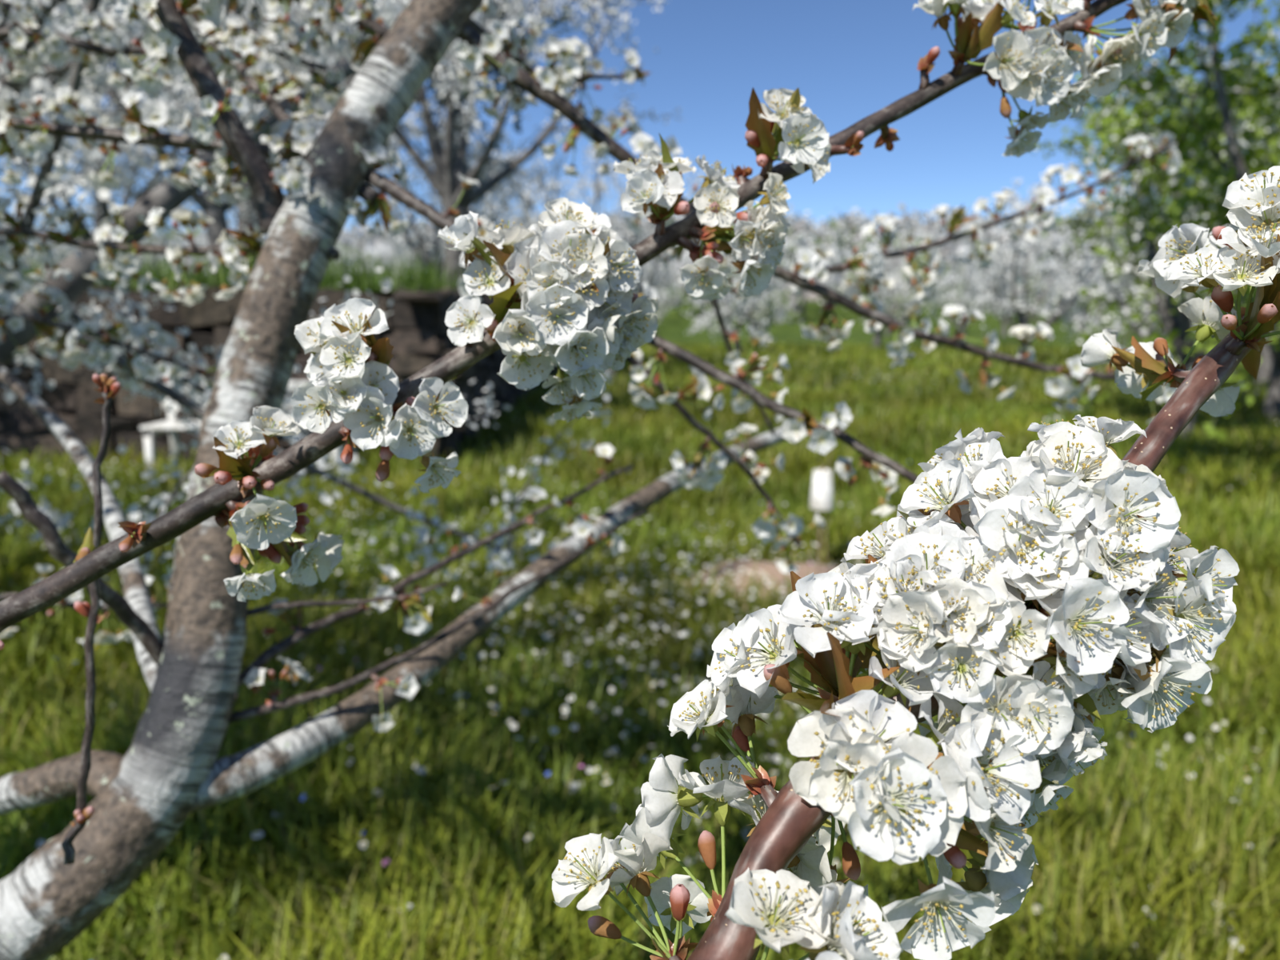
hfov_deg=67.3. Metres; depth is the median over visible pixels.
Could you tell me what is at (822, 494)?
stake with marker
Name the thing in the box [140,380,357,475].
white bench
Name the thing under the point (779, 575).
soil patch
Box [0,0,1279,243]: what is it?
sky
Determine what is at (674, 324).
ground
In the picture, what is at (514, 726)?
fallen petals
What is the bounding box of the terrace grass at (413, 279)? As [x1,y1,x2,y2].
[0,247,463,296]
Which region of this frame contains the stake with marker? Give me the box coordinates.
[809,448,833,565]
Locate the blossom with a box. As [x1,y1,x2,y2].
[0,0,1180,731]
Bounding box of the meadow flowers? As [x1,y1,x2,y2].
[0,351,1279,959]
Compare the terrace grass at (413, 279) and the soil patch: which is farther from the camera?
the terrace grass at (413, 279)
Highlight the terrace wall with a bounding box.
[0,285,564,467]
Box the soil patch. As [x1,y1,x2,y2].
[676,559,835,613]
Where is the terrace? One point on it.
(377, 292)
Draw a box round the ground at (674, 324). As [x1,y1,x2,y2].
[30,237,1261,951]
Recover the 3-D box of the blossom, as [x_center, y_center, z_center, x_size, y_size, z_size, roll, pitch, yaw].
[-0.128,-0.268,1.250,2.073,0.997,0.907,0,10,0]
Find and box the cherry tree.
[0,0,1279,959]
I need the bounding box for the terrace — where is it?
[150,290,423,295]
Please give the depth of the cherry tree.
0.46 m
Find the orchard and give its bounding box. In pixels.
[0,0,1279,640]
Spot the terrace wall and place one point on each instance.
(415, 334)

